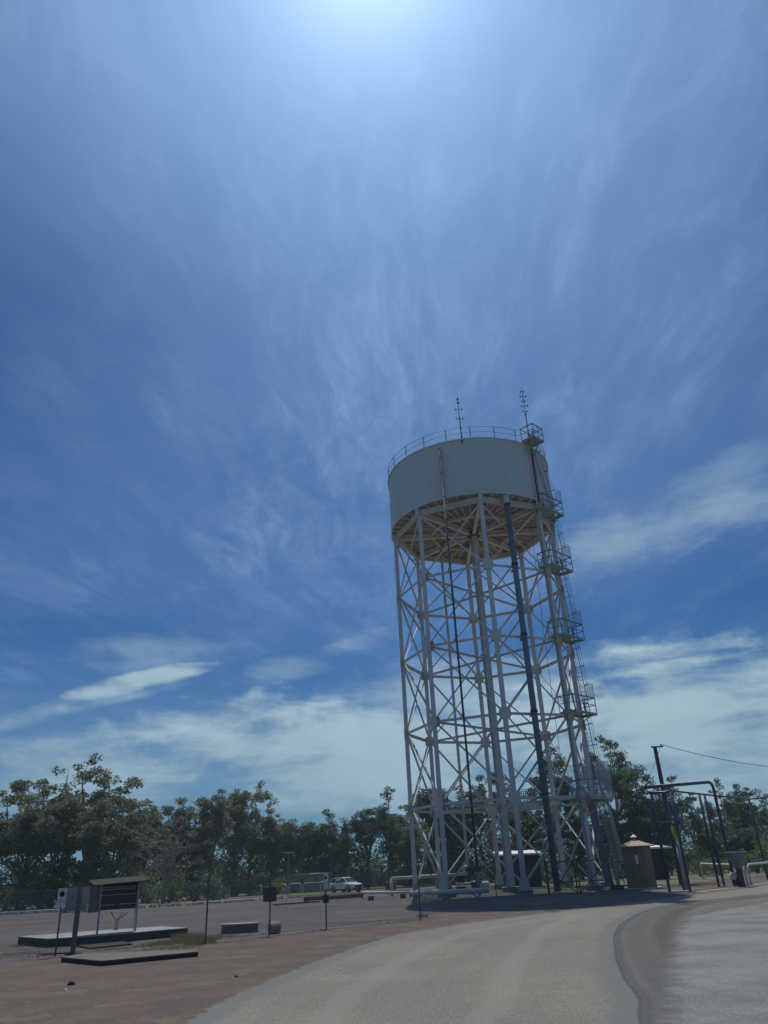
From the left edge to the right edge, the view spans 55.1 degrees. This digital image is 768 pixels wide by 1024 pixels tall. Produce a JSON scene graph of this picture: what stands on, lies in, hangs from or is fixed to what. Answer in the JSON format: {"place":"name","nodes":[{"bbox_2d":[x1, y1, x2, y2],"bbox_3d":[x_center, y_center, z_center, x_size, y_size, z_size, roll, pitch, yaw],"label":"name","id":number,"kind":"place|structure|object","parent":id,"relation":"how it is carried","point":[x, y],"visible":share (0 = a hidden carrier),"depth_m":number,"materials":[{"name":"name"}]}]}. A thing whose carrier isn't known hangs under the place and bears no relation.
{"place":"outdoors","nodes":[
{"label":"outdoors","id":0,"kind":"place"},
{"bbox_2d":[63,886,89,912],"bbox_3d":[-24.989,31.633,60.201,2.138,1.875,1.144,3,-26,-12],"label":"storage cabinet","id":1,"kind":"object","parent":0,"point":[74,897],"visible":0.45,"depth_m":59.78,"materials":[{"name":"metal"}]},
{"bbox_2d":[0,896,292,911],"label":"concrete road","id":2,"kind":"structure","parent":0,"point":[142,904],"depth_m":72.39,"materials":[{"name":"concrete"}]},
{"bbox_2d":[0,780,42,874],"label":"tree","id":3,"kind":"object","parent":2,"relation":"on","point":[8,799],"visible":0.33,"depth_m":82.30,"materials":[{"name":"green plant"}]},
{"bbox_2d":[0,793,71,909],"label":"tree","id":4,"kind":"object","parent":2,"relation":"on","point":[21,875],"visible":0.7,"depth_m":78.02,"materials":[{"name":"green plant"}]},
{"bbox_2d":[3,784,98,907],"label":"tree","id":5,"kind":"object","parent":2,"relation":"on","point":[42,831],"visible":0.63,"depth_m":78.45,"materials":[{"name":"green plant"}]},
{"bbox_2d":[1,908,129,914],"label":"kerb","id":6,"kind":"structure","parent":2,"relation":"on","point":[32,911],"depth_m":60.86,"materials":[{"name":"concrete"}]},
{"bbox_2d":[68,786,154,887],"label":"tree","id":7,"kind":"object","parent":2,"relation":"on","point":[100,843],"visible":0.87,"depth_m":77.75,"materials":[{"name":"green plant"}]},
{"bbox_2d":[128,815,214,903],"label":"tree","id":8,"kind":"object","parent":2,"relation":"on","point":[166,874],"visible":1,"depth_m":72.53,"materials":[{"name":"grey plant"}]},
{"bbox_2d":[263,887,276,901],"bbox_3d":[-4.455,14.938,28.763,0.520,0.500,0.020,-3,-26,0],"label":"sign panel","id":9,"kind":"object","parent":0,"point":[271,892],"visible":1,"depth_m":28.75,"materials":[{"name":"metal"}]},
{"bbox_2d":[0,862,765,909],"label":"grass verge","id":10,"kind":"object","parent":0,"point":[693,879],"depth_m":78.40,"materials":[{"name":"plant"}]},
{"bbox_2d":[0,792,13,898],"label":"tree","id":11,"kind":"object","parent":10,"relation":"on","point":[1,829],"visible":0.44,"depth_m":77.94,"materials":[{"name":"green plant"}]},
{"bbox_2d":[120,809,172,902],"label":"tree","id":12,"kind":"object","parent":10,"relation":"on","point":[144,863],"visible":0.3,"depth_m":87.11,"materials":[{"name":"green plant"}]},
{"bbox_2d":[146,796,217,900],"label":"tree","id":13,"kind":"object","parent":10,"relation":"on","point":[182,811],"visible":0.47,"depth_m":89.25,"materials":[{"name":"green plant"}]},
{"bbox_2d":[165,812,222,898],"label":"tree","id":14,"kind":"object","parent":10,"relation":"on","point":[193,853],"visible":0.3,"depth_m":89.69,"materials":[{"name":"green plant"}]},
{"bbox_2d":[186,789,233,897],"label":"tree","id":15,"kind":"object","parent":10,"relation":"on","point":[210,828],"visible":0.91,"depth_m":89.21,"materials":[{"name":"green plant"}]},
{"bbox_2d":[214,788,257,895],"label":"tree","id":16,"kind":"object","parent":10,"relation":"on","point":[236,846],"visible":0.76,"depth_m":104.01,"materials":[{"name":"green plant"}]},
{"bbox_2d":[218,871,255,895],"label":"shrub","id":17,"kind":"object","parent":10,"relation":"on","point":[235,890],"visible":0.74,"depth_m":99.04,"materials":[{"name":"green plant"}]},
{"bbox_2d":[218,780,279,894],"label":"tree","id":18,"kind":"object","parent":10,"relation":"on","point":[261,796],"visible":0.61,"depth_m":106.28,"materials":[{"name":"green plant"}]},
{"bbox_2d":[246,870,275,895],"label":"shrub","id":19,"kind":"object","parent":10,"relation":"on","point":[261,880],"visible":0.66,"depth_m":98.84,"materials":[{"name":"green plant"}]},
{"bbox_2d":[245,808,298,886],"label":"tree","id":20,"kind":"object","parent":10,"relation":"on","point":[273,841],"visible":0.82,"depth_m":105.70,"materials":[{"name":"green plant"}]},
{"bbox_2d":[267,875,289,893],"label":"shrub","id":21,"kind":"object","parent":10,"relation":"on","point":[278,885],"visible":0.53,"depth_m":99.26,"materials":[{"name":"green plant"}]},
{"bbox_2d":[0,890,562,1015],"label":"loose stones","id":22,"kind":"object","parent":10,"relation":"on","point":[38,912],"visible":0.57,"depth_m":61.23,"materials":[{"name":"stone"}]},
{"bbox_2d":[262,813,311,891],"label":"tree","id":23,"kind":"object","parent":10,"relation":"on","point":[291,845],"visible":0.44,"depth_m":108.70,"materials":[{"name":"green plant"}]},
{"bbox_2d":[281,821,329,883],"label":"tree","id":24,"kind":"object","parent":10,"relation":"on","point":[308,837],"visible":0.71,"depth_m":108.99,"materials":[{"name":"green plant"}]},
{"bbox_2d":[307,807,337,872],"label":"tree","id":25,"kind":"object","parent":10,"relation":"on","point":[324,842],"visible":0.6,"depth_m":109.58,"materials":[{"name":"green plant"}]},
{"bbox_2d":[322,817,363,881],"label":"tree","id":26,"kind":"object","parent":10,"relation":"on","point":[342,838],"visible":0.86,"depth_m":107.58,"materials":[{"name":"green plant"}]},
{"bbox_2d":[329,876,362,892],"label":"parked car","id":27,"kind":"object","parent":10,"relation":"on","point":[359,886],"visible":0.77,"depth_m":85.95,"materials":[{"name":"white paint"}]},
{"bbox_2d":[337,867,372,890],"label":"shrub","id":28,"kind":"object","parent":10,"relation":"on","point":[351,871],"visible":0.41,"depth_m":103.31,"materials":[{"name":"green plant"}]},
{"bbox_2d":[347,808,386,888],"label":"tree","id":29,"kind":"object","parent":10,"relation":"on","point":[360,830],"visible":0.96,"depth_m":106.38,"materials":[{"name":"green plant"}]},
{"bbox_2d":[366,785,417,881],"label":"tree","id":30,"kind":"object","parent":10,"relation":"on","point":[383,814],"visible":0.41,"depth_m":108.88,"materials":[{"name":"green plant"}]},
{"bbox_2d":[384,804,430,886],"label":"tree","id":31,"kind":"object","parent":10,"relation":"on","point":[402,842],"visible":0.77,"depth_m":104.04,"materials":[{"name":"green plant"}]},
{"bbox_2d":[398,787,451,882],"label":"tree","id":32,"kind":"object","parent":10,"relation":"on","point":[419,802],"visible":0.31,"depth_m":112.27,"materials":[{"name":"green plant"}]},
{"bbox_2d":[421,788,478,882],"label":"tree","id":33,"kind":"object","parent":10,"relation":"on","point":[450,834],"visible":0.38,"depth_m":109.36,"materials":[{"name":"green plant"}]},
{"bbox_2d":[435,785,491,881],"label":"tree","id":34,"kind":"object","parent":10,"relation":"on","point":[463,858],"visible":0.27,"depth_m":111.33,"materials":[{"name":"green plant"}]},
{"bbox_2d":[452,774,491,877],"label":"tree","id":35,"kind":"object","parent":10,"relation":"on","point":[480,786],"visible":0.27,"depth_m":114.90,"materials":[{"name":"green plant"}]},
{"bbox_2d":[456,771,508,875],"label":"tree","id":36,"kind":"object","parent":10,"relation":"on","point":[490,833],"visible":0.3,"depth_m":110.93,"materials":[{"name":"green plant"}]},
{"bbox_2d":[388,388,624,897],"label":"water tower","id":37,"kind":"structure","parent":10,"relation":"on","point":[477,501],"depth_m":63.91,"materials":[{"name":"metal"}]},
{"bbox_2d":[478,775,536,872],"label":"tree","id":38,"kind":"object","parent":10,"relation":"on","point":[506,778],"visible":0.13,"depth_m":112.17,"materials":[{"name":"green plant"}]},
{"bbox_2d":[499,800,550,874],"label":"tree","id":39,"kind":"object","parent":10,"relation":"on","point":[528,828],"visible":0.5,"depth_m":99.23,"materials":[{"name":"green plant"}]},
{"bbox_2d":[520,746,575,865],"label":"tree","id":40,"kind":"object","parent":10,"relation":"on","point":[535,781],"visible":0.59,"depth_m":98.88,"materials":[{"name":"green plant"}]},
{"bbox_2d":[540,861,561,883],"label":"shrub","id":41,"kind":"object","parent":10,"relation":"on","point":[543,878],"visible":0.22,"depth_m":75.04,"materials":[{"name":"green plant"}]},
{"bbox_2d":[543,753,598,878],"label":"tree","id":42,"kind":"object","parent":10,"relation":"on","point":[561,766],"visible":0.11,"depth_m":102.77,"materials":[{"name":"green plant"}]},
{"bbox_2d":[548,799,608,879],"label":"tree","id":43,"kind":"object","parent":10,"relation":"on","point":[580,854],"visible":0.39,"depth_m":95.29,"materials":[{"name":"green plant"}]},
{"bbox_2d":[553,734,635,876],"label":"tree","id":44,"kind":"object","parent":10,"relation":"on","point":[618,781],"visible":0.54,"depth_m":95.88,"materials":[{"name":"green plant"}]},
{"bbox_2d":[583,808,650,877],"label":"tree","id":45,"kind":"object","parent":10,"relation":"on","point":[628,828],"visible":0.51,"depth_m":91.68,"materials":[{"name":"green plant"}]},
{"bbox_2d":[605,740,655,843],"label":"tree","id":46,"kind":"object","parent":10,"relation":"on","point":[620,758],"visible":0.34,"depth_m":101.53,"materials":[{"name":"green plant"}]},
{"bbox_2d":[615,773,664,841],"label":"tree","id":47,"kind":"object","parent":10,"relation":"on","point":[631,810],"visible":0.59,"depth_m":95.62,"materials":[{"name":"green plant"}]},
{"bbox_2d":[618,788,682,871],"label":"tree","id":48,"kind":"object","parent":10,"relation":"on","point":[649,837],"visible":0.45,"depth_m":95.39,"materials":[{"name":"green plant"}]},
{"bbox_2d":[650,845,671,879],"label":"store shed","id":49,"kind":"structure","parent":10,"relation":"on","point":[657,862],"depth_m":67.06,"materials":[{"name":"metal"}]},
{"bbox_2d":[651,744,681,884],"bbox_3d":[21.459,22.502,55.249,0.950,9.799,0.380,-3,-26,0],"label":"utility pole","id":50,"kind":"object","parent":10,"relation":"on","point":[660,775],"visible":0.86,"depth_m":55.59,"materials":[{"name":"wood"}]},
{"bbox_2d":[651,775,699,873],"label":"tree","id":51,"kind":"object","parent":10,"relation":"on","point":[682,808],"visible":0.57,"depth_m":97.81,"materials":[{"name":"green plant"}]},
{"bbox_2d":[674,794,719,871],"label":"tree","id":52,"kind":"object","parent":10,"relation":"on","point":[698,809],"visible":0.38,"depth_m":100.25,"materials":[{"name":"green plant"}]},
{"bbox_2d":[687,858,714,876],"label":"shrub","id":53,"kind":"object","parent":10,"relation":"on","point":[693,870],"visible":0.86,"depth_m":69.36,"materials":[{"name":"green plant"}]},
{"bbox_2d":[686,802,733,867],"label":"tree","id":54,"kind":"object","parent":10,"relation":"on","point":[694,821],"visible":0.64,"depth_m":95.82,"materials":[{"name":"green plant"}]},
{"bbox_2d":[703,858,729,874],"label":"shrub","id":55,"kind":"object","parent":10,"relation":"on","point":[724,867],"visible":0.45,"depth_m":71.40,"materials":[{"name":"green plant"}]},
{"bbox_2d":[699,778,762,856],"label":"tree","id":56,"kind":"object","parent":10,"relation":"on","point":[729,808],"visible":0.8,"depth_m":93.42,"materials":[{"name":"green plant"}]},
{"bbox_2d":[716,783,755,870],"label":"tree","id":57,"kind":"object","parent":10,"relation":"on","point":[734,786],"visible":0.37,"depth_m":95.10,"materials":[{"name":"green plant"}]},
{"bbox_2d":[710,826,767,872],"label":"tree","id":58,"kind":"object","parent":10,"relation":"on","point":[744,843],"visible":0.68,"depth_m":82.22,"materials":[{"name":"green plant"}]},
{"bbox_2d":[729,837,767,873],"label":"shrub","id":59,"kind":"object","parent":10,"relation":"on","point":[757,851],"visible":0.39,"depth_m":73.24,"materials":[{"name":"green plant"}]},
{"bbox_2d":[733,787,767,836],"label":"tree","id":60,"kind":"object","parent":10,"relation":"on","point":[743,822],"visible":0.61,"depth_m":92.97,"materials":[{"name":"green plant"}]},
{"bbox_2d":[739,793,767,855],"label":"tree","id":61,"kind":"object","parent":10,"relation":"on","point":[763,820],"visible":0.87,"depth_m":91.55,"materials":[{"name":"green plant"}]},
{"bbox_2d":[748,852,767,870],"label":"shrub","id":62,"kind":"object","parent":10,"relation":"on","point":[754,866],"visible":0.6,"depth_m":71.46,"materials":[{"name":"green plant"}]},
{"bbox_2d":[0,852,767,962],"bbox_3d":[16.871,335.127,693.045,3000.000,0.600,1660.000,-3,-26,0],"label":"ground","id":63,"kind":"structure","parent":0,"point":[481,904],"depth_m":42.53,"materials":[{"name":"soil"}]},
{"bbox_2d":[0,891,19,911],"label":"shrub","id":64,"kind":"object","parent":63,"relation":"on","point":[5,907],"visible":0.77,"depth_m":71.28,"materials":[{"name":"green plant"}]},
{"bbox_2d":[0,877,51,910],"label":"shrub","id":65,"kind":"object","parent":63,"relation":"on","point":[32,888],"visible":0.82,"depth_m":73.09,"materials":[{"name":"green plant"}]},
{"bbox_2d":[28,885,57,909],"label":"shrub","id":66,"kind":"object","parent":63,"relation":"on","point":[42,900],"visible":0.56,"depth_m":74.59,"materials":[{"name":"green plant"}]},
{"bbox_2d":[54,908,61,955],"bbox_3d":[-11.033,13.977,25.012,0.059,2.120,0.059,-13,-27,20],"label":"fence post","id":67,"kind":"object","parent":63,"relation":"on","point":[58,931],"visible":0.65,"depth_m":24.88,"materials":[{"name":"metal"}]},
{"bbox_2d":[56,888,66,907],"bbox_3d":[-11.070,13.259,25.293,0.300,0.600,0.022,-3,-26,0],"label":"notice sign","id":68,"kind":"object","parent":67,"relation":"attached to","point":[61,898],"visible":1,"depth_m":25.29,"materials":[{"name":"white"}]},
{"bbox_2d":[35,871,85,908],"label":"shrub","id":69,"kind":"object","parent":63,"relation":"on","point":[54,890],"visible":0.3,"depth_m":77.17,"materials":[{"name":"green plant"}]},
{"bbox_2d":[41,887,82,954],"bbox_3d":[-11.049,14.103,25.341,1.273,2.080,0.340,-3,-26,0],"label":"gate post","id":70,"kind":"object","parent":63,"relation":"on","point":[76,918],"visible":0.76,"depth_m":25.22,"materials":[{"name":"metal"}]},
{"bbox_2d":[9,753,122,884],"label":"tree","id":71,"kind":"object","parent":63,"relation":"on","point":[85,776],"visible":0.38,"depth_m":85.11,"materials":[{"name":"green plant"}]},
{"bbox_2d":[45,776,144,885],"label":"tree","id":72,"kind":"object","parent":63,"relation":"on","point":[102,793],"visible":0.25,"depth_m":83.47,"materials":[{"name":"green plant"}]},
{"bbox_2d":[74,871,116,885],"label":"shrub","id":73,"kind":"object","parent":63,"relation":"on","point":[87,883],"visible":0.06,"depth_m":75.43,"materials":[{"name":"green plant"}]},
{"bbox_2d":[18,926,187,947],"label":"concrete plinth","id":74,"kind":"structure","parent":63,"relation":"on","point":[93,935],"depth_m":29.25,"materials":[{"name":"concrete"}]},
{"bbox_2d":[87,876,149,933],"bbox_3d":[-10.906,16.154,30.015,2.215,2.320,1.100,13,-30,-29],"label":"instrument board","id":75,"kind":"object","parent":74,"relation":"on","point":[109,883],"visible":0.77,"depth_m":30.27,"materials":[{"name":"grey paint"}]},
{"bbox_2d":[87,884,100,912],"bbox_3d":[-11.711,15.611,29.773,0.400,1.020,0.030,13,-30,-29],"label":"side door","id":76,"kind":"structure","parent":75,"relation":"in","point":[92,888],"depth_m":29.75,"materials":[{"name":"grey paint"}]},
{"bbox_2d":[77,941,131,948],"bbox_3d":[-10.634,16.433,27.944,1.732,0.100,2.807,14,-30,-31],"label":"board footing","id":77,"kind":"object","parent":63,"relation":"on","point":[101,945],"visible":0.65,"depth_m":27.39,"materials":[{"name":"concrete"}]},
{"bbox_2d":[61,950,197,965],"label":"concrete slab","id":78,"kind":"structure","parent":63,"relation":"on","point":[104,959],"depth_m":22.02,"materials":[{"name":"concrete"}]},
{"bbox_2d":[106,786,174,876],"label":"tree","id":79,"kind":"object","parent":63,"relation":"on","point":[166,809],"visible":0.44,"depth_m":84.07,"materials":[{"name":"green plant"}]},
{"bbox_2d":[135,872,168,903],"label":"shrub","id":80,"kind":"object","parent":63,"relation":"on","point":[146,893],"visible":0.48,"depth_m":75.14,"materials":[{"name":"green plant"}]},
{"bbox_2d":[148,868,187,903],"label":"shrub","id":81,"kind":"object","parent":63,"relation":"on","point":[173,884],"visible":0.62,"depth_m":72.89,"materials":[{"name":"green plant"}]},
{"bbox_2d":[172,870,222,901],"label":"shrub","id":82,"kind":"object","parent":63,"relation":"on","point":[197,889],"visible":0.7,"depth_m":74.12,"materials":[{"name":"green plant"}]},
{"bbox_2d":[205,859,219,940],"bbox_3d":[-6.279,14.276,26.985,0.430,2.859,0.063,1,-26,-9],"label":"fence post","id":83,"kind":"object","parent":63,"relation":"on","point":[207,902],"visible":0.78,"depth_m":26.90,"materials":[{"name":"metal"}]},
{"bbox_2d":[201,876,231,899],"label":"shrub","id":84,"kind":"object","parent":63,"relation":"on","point":[221,890],"visible":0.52,"depth_m":75.75,"materials":[{"name":"green plant"}]},
{"bbox_2d":[220,922,259,933],"bbox_3d":[-5.997,17.304,30.617,1.640,0.365,0.700,-3,-26,0],"label":"trough","id":85,"kind":"object","parent":63,"relation":"on","point":[236,925],"visible":0.73,"depth_m":30.37,"materials":[{"name":"concrete"}]},
{"bbox_2d":[268,921,280,933],"bbox_3d":[-4.361,16.503,29.232,0.435,0.430,0.430,9,-28,-24],"label":"drum","id":86,"kind":"object","parent":63,"relation":"on","point":[274,927],"visible":0.68,"depth_m":29.10,"materials":[{"name":"metal"}]},
{"bbox_2d":[285,871,333,892],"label":"site office","id":87,"kind":"structure","parent":63,"relation":"on","point":[308,874],"depth_m":102.69,"materials":[{"name":"metal"}]},
{"bbox_2d":[304,893,362,901],"bbox_3d":[-3.973,30.273,57.966,4.656,0.504,0.500,-2,-26,-1],"label":"brown pipe","id":88,"kind":"object","parent":63,"relation":"on","point":[344,896],"visible":0.73,"depth_m":57.84,"materials":[{"name":"metal"}]},
{"bbox_2d":[2,881,721,955],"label":"grass tufts","id":89,"kind":"object","parent":63,"relation":"on","point":[193,936],"visible":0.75,"depth_m":26.87,"materials":[{"name":"plant"}]},
{"bbox_2d":[0,881,767,1023],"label":"dirt verge","id":90,"kind":"structure","parent":63,"relation":"on","point":[149,992],"depth_m":18.61,"materials":[{"name":"soil"}]},
{"bbox_2d":[0,870,419,958],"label":"chain link fence","id":91,"kind":"object","parent":90,"relation":"on","point":[180,900],"visible":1,"depth_m":26.66,"materials":[{"name":"grey metal"}]},
{"bbox_2d":[419,858,621,917],"bbox_3d":[5.769,21.398,42.347,6.944,1.960,20.153,-23,-32,36],"label":"chain link fence","id":92,"kind":"object","parent":90,"relation":"on","point":[525,893],"visible":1,"depth_m":47.63,"materials":[{"name":"grey metal"}]},
{"bbox_2d":[0,820,767,903],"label":"distant wood","id":93,"kind":"object","parent":63,"relation":"on","point":[375,863],"visible":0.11,"depth_m":114.56,"materials":[{"name":"green plant"}]},
{"bbox_2d":[353,864,501,885],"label":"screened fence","id":94,"kind":"object","parent":63,"relation":"on","point":[384,871],"visible":0.04,"depth_m":115.83,"materials":[{"name":"metal"}]},
{"bbox_2d":[451,876,488,888],"bbox_3d":[7.014,30.175,60.279,3.079,1.134,1.044,-3,-26,0],"label":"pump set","id":95,"kind":"object","parent":63,"relation":"on","point":[462,881],"visible":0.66,"depth_m":59.89,"materials":[{"name":"grey metal"}]},
{"bbox_2d":[493,850,547,886],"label":"store shed","id":96,"kind":"structure","parent":63,"relation":"on","point":[531,856],"depth_m":65.31,"materials":[{"name":"metal"}]},
{"bbox_2d":[543,855,612,894],"bbox_3d":[12.872,23.989,48.838,4.290,2.450,0.105,-3,-26,0],"label":"braced fence corner","id":97,"kind":"object","parent":63,"relation":"on","point":[576,881],"visible":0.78,"depth_m":48.72,"materials":[{"name":"metal"}]},
{"bbox_2d":[617,834,661,888],"bbox_3d":[17.889,24.619,51.880,2.476,3.493,2.476,-8,-26,11],"label":"round hut","id":98,"kind":"object","parent":63,"relation":"on","point":[638,864],"visible":0.94,"depth_m":51.10,"materials":[{"name":"concrete"}]},
{"bbox_2d":[644,781,767,892],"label":"pipe gantry","id":99,"kind":"object","parent":63,"relation":"on","point":[682,868],"visible":0.97,"depth_m":47.93,"materials":[{"name":"metal"}]},
{"bbox_3d":[1.405,28.501,54.631,0.420,0.300,0.350,-3,-26,0],"label":"pipe block","id":100,"kind":"object","parent":63,"relation":"on","visible":0},
{"bbox_2d":[361,888,488,894],"bbox_3d":[2.037,27.053,52.459,1.450,0.370,14.746,15,-31,-33],"label":"white pipe","id":101,"kind":"object","parent":100,"relation":"on","point":[480,891],"visible":0.78,"depth_m":49.36,"materials":[{"name":"metal"}]},
{"bbox_2d":[0,0,767,884],"label":"sky","id":102,"kind":"structure","parent":0,"point":[255,254],"materials":[{"name":"blue"}]},
{"bbox_2d":[178,884,767,1023],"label":"road","id":103,"kind":"structure","parent":0,"point":[559,967],"depth_m":15.46,"materials":[{"name":"asphalt"}]},
{"bbox_2d":[613,894,767,1023],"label":"pavement","id":104,"kind":"structure","parent":0,"point":[643,945],"depth_m":19.88,"materials":[{"name":"concrete"}]},
{"bbox_2d":[654,901,767,1023],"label":"gravel","id":105,"kind":"structure","parent":104,"relation":"on","point":[717,968],"depth_m":15.00,"materials":[{"name":"gravel"}]},
{"bbox_2d":[692,882,767,892],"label":"path","id":106,"kind":"structure","parent":0,"point":[734,887],"depth_m":45.45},
{"bbox_2d":[724,847,745,886],"bbox_3d":[22.794,22.814,47.385,1.360,2.309,1.360,-3,-26,0],"label":"hopper","id":107,"kind":"object","parent":106,"relation":"on","point":[736,859],"visible":1,"depth_m":47.16,"materials":[{"name":"blue paint"}]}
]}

